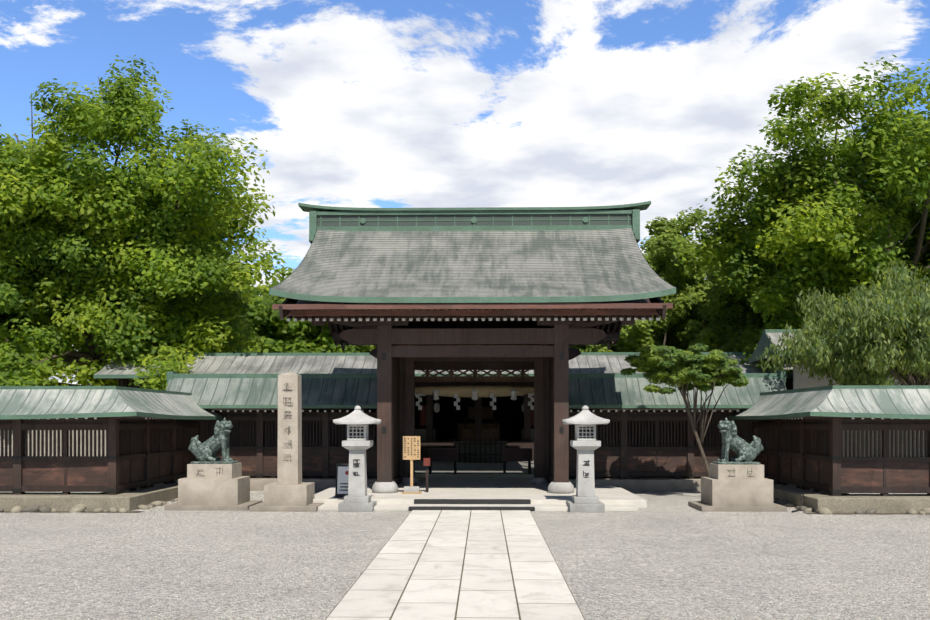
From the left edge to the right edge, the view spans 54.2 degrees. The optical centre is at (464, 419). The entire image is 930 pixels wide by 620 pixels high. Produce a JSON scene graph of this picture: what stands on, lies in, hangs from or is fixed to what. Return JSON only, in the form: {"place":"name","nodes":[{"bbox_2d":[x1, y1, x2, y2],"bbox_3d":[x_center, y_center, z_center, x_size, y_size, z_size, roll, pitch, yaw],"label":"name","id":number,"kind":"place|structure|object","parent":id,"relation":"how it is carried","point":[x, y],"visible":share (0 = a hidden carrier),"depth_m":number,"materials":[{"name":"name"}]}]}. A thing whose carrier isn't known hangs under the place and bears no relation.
{"place":"outdoors","nodes":[
{"label":"outdoors","id":0,"kind":"place"},
{"bbox_2d":[325,510,584,619],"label":"stone path","id":1,"kind":"structure","parent":0,"point":[462,565],"depth_m":10.76,"materials":[{"name":"beige stone"}]},
{"bbox_2d":[0,491,929,619],"bbox_3d":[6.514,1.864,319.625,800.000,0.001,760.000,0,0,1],"label":"ground","id":2,"kind":"structure","parent":0,"point":[247,565],"depth_m":11.88,"materials":[{"name":"grey gravel"}]},
{"bbox_2d":[0,136,90,385],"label":"tree","id":3,"kind":"object","parent":2,"relation":"on","point":[14,298],"visible":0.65,"depth_m":29.89,"materials":[{"name":"green plant"}]},
{"bbox_2d":[0,386,222,510],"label":"building","id":4,"kind":"structure","parent":2,"relation":"on","point":[149,456],"depth_m":19.05,"materials":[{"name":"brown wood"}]},
{"bbox_2d":[0,430,923,456],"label":"lattice windows","id":5,"kind":"structure","parent":4,"relation":"in","point":[105,443],"depth_m":26.42,"materials":[{"name":"brown wood"}]},
{"bbox_2d":[0,55,286,389],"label":"tree","id":6,"kind":"object","parent":2,"relation":"on","point":[121,251],"visible":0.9,"depth_m":29.67,"materials":[{"name":"green plant"}]},
{"bbox_2d":[164,463,261,510],"bbox_3d":[-5.310,1.394,19.308,1.720,0.940,1.240,0,0,1],"label":"statue pedestal","id":7,"kind":"object","parent":2,"relation":"on","point":[213,487],"visible":0.98,"depth_m":18.82,"materials":[{"name":"stone"}]},
{"bbox_2d":[188,418,238,463],"bbox_3d":[-5.372,0.443,19.309,1.010,0.972,0.507,0,0,1],"label":"guardian lion statue","id":8,"kind":"object","parent":7,"relation":"on","point":[206,451],"visible":0.98,"depth_m":19.15,"materials":[{"name":"green metal"}]},
{"bbox_2d":[145,266,320,332],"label":"tree","id":9,"kind":"object","parent":2,"relation":"on","point":[256,293],"depth_m":47.45,"materials":[{"name":"green plant"}]},
{"bbox_2d":[165,371,376,490],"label":"corridor wall","id":10,"kind":"structure","parent":2,"relation":"on","point":[246,405],"depth_m":24.30,"materials":[{"name":"brown wood"}]},
{"bbox_2d":[249,372,323,511],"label":"inscribed stone pillar","id":11,"kind":"structure","parent":2,"relation":"on","point":[289,490],"depth_m":18.91,"materials":[{"name":"stone"}]},
{"bbox_2d":[215,266,376,352],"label":"tree","id":12,"kind":"object","parent":2,"relation":"on","point":[275,333],"visible":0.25,"depth_m":40.53,"materials":[{"name":"green plant"}]},
{"bbox_2d":[333,406,380,511],"bbox_3d":[-2.211,0.784,18.743,0.878,2.160,0.878,0,0,1],"label":"stone lantern","id":13,"kind":"object","parent":2,"relation":"on","point":[357,443],"visible":1,"depth_m":18.56,"materials":[{"name":"white stone"}]},
{"bbox_2d":[0,497,929,514],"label":"foundation rocks","id":14,"kind":"object","parent":2,"relation":"on","point":[83,507],"visible":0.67,"depth_m":18.35,"materials":[{"name":"stone"}]},
{"bbox_2d":[415,370,533,462],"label":"worship hall","id":15,"kind":"structure","parent":2,"relation":"on","point":[441,422],"depth_m":41.48,"materials":[{"name":"wood"}]},
{"bbox_2d":[415,461,533,473],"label":"court paving","id":16,"kind":"structure","parent":2,"relation":"on","point":[447,467],"depth_m":34.31,"materials":[{"name":"stone"}]},
{"bbox_2d":[428,438,531,473],"bbox_3d":[0.588,1.309,34.679,3.500,1.050,8.485,0,0,1],"label":"court fence and benches","id":17,"kind":"object","parent":16,"relation":"on","point":[506,454],"visible":1,"depth_m":30.47,"materials":[{"name":"brown wood"}]},
{"bbox_2d":[313,474,646,510],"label":"gate platform","id":18,"kind":"structure","parent":2,"relation":"on","point":[483,492],"depth_m":20.11,"materials":[{"name":"stone"}]},
{"bbox_2d":[335,464,348,497],"bbox_3d":[-2.565,1.334,20.000,0.500,0.730,0.503,0,0,1],"label":"standing sign","id":19,"kind":"object","parent":18,"relation":"on","point":[342,476],"visible":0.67,"depth_m":19.82,"materials":[{"name":"white"}]},
{"bbox_2d":[402,436,429,493],"bbox_3d":[-1.132,1.034,21.065,0.620,1.320,0.610,0,0,1],"label":"notice board","id":20,"kind":"object","parent":18,"relation":"on","point":[411,448],"visible":1,"depth_m":20.87,"materials":[{"name":"brown wood"}]},
{"bbox_2d":[272,297,672,493],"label":"shrine gate","id":21,"kind":"structure","parent":18,"relation":"on","point":[409,339],"depth_m":21.08,"materials":[{"name":"brown wood"}]},
{"bbox_2d":[269,201,675,302],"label":"gate roof","id":22,"kind":"structure","parent":21,"relation":"on","point":[482,255],"depth_m":22.28,"materials":[{"name":"green metal"}]},
{"bbox_2d":[94,329,906,389],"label":"building roof","id":23,"kind":"structure","parent":2,"relation":"on","point":[347,363],"depth_m":29.41,"materials":[{"name":"green metal"}]},
{"bbox_2d":[562,405,609,512],"bbox_3d":[2.468,0.784,18.643,0.878,2.160,0.878,0,0,1],"label":"stone lantern","id":24,"kind":"object","parent":2,"relation":"on","point":[585,443],"visible":1,"depth_m":18.45,"materials":[{"name":"white stone"}]},
{"bbox_2d":[594,216,709,351],"bbox_3d":[7.548,-3.267,37.751,5.301,10.264,4.714,0,0,1],"label":"tree","id":25,"kind":"object","parent":2,"relation":"on","point":[639,333],"visible":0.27,"depth_m":36.67,"materials":[{"name":"green plant"}]},
{"bbox_2d":[569,371,786,491],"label":"corridor wall","id":26,"kind":"structure","parent":2,"relation":"on","point":[648,441],"depth_m":24.12,"materials":[{"name":"brown wood"}]},
{"bbox_2d":[639,207,717,350],"bbox_3d":[10.050,-3.604,39.499,5.405,10.952,4.683,0,0,1],"label":"tree","id":27,"kind":"object","parent":2,"relation":"on","point":[677,332],"visible":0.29,"depth_m":38.46,"materials":[{"name":"green plant"}]},
{"bbox_2d":[620,343,748,476],"bbox_3d":[5.160,0.058,21.379,3.018,3.641,2.416,0,0,1],"label":"tree","id":28,"kind":"object","parent":2,"relation":"on","point":[695,366],"visible":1,"depth_m":21.08,"materials":[{"name":"green plant"}]},
{"bbox_2d":[686,256,771,351],"bbox_3d":[10.998,-2.512,35.344,5.129,8.772,4.777,0,0,1],"label":"tree","id":29,"kind":"object","parent":2,"relation":"on","point":[737,325],"visible":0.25,"depth_m":34.69,"materials":[{"name":"green plant"}]},
{"bbox_2d":[688,463,786,511],"bbox_3d":[5.688,1.394,19.075,1.720,0.940,1.240,0,0,1],"label":"statue pedestal","id":30,"kind":"object","parent":2,"relation":"on","point":[736,487],"visible":0.98,"depth_m":18.58,"materials":[{"name":"stone"}]},
{"bbox_2d":[712,418,762,464],"bbox_3d":[5.750,0.443,19.074,1.009,0.972,0.507,0,0,1],"label":"guardian lion statue","id":31,"kind":"object","parent":30,"relation":"on","point":[743,450],"visible":0.98,"depth_m":18.92,"materials":[{"name":"green metal"}]},
{"bbox_2d":[791,494,803,512],"bbox_3d":[6.836,1.706,18.620,0.071,0.313,0.902,0,0,34],"label":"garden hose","id":32,"kind":"object","parent":2,"relation":"on","point":[800,505],"visible":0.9,"depth_m":18.75,"materials":[{"name":"grey rubber"}]},
{"bbox_2d":[670,55,929,368],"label":"tree","id":33,"kind":"object","parent":2,"relation":"on","point":[785,249],"visible":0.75,"depth_m":28.52,"materials":[{"name":"green plant"}]},
{"bbox_2d":[729,385,929,512],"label":"building","id":34,"kind":"structure","parent":2,"relation":"on","point":[800,433],"depth_m":18.69,"materials":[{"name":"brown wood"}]},
{"bbox_2d":[756,257,929,385],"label":"feathery tree","id":35,"kind":"object","parent":2,"relation":"on","point":[872,336],"visible":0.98,"depth_m":22.72,"materials":[{"name":"green plant"}]},
{"bbox_2d":[0,0,929,384],"label":"sky","id":36,"kind":"structure","parent":0,"point":[351,103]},
{"bbox_2d":[569,344,602,351],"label":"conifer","id":37,"kind":"object","parent":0,"point":[586,348],"depth_m":42.09,"materials":[{"name":"green plant"}]},
{"bbox_2d":[694,226,765,325],"bbox_3d":[12.167,-3.321,38.177,5.555,10.398,5.716,0,0,-35],"label":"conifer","id":38,"kind":"object","parent":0,"point":[705,288],"depth_m":38.20,"materials":[{"name":"green plant"}]}
]}

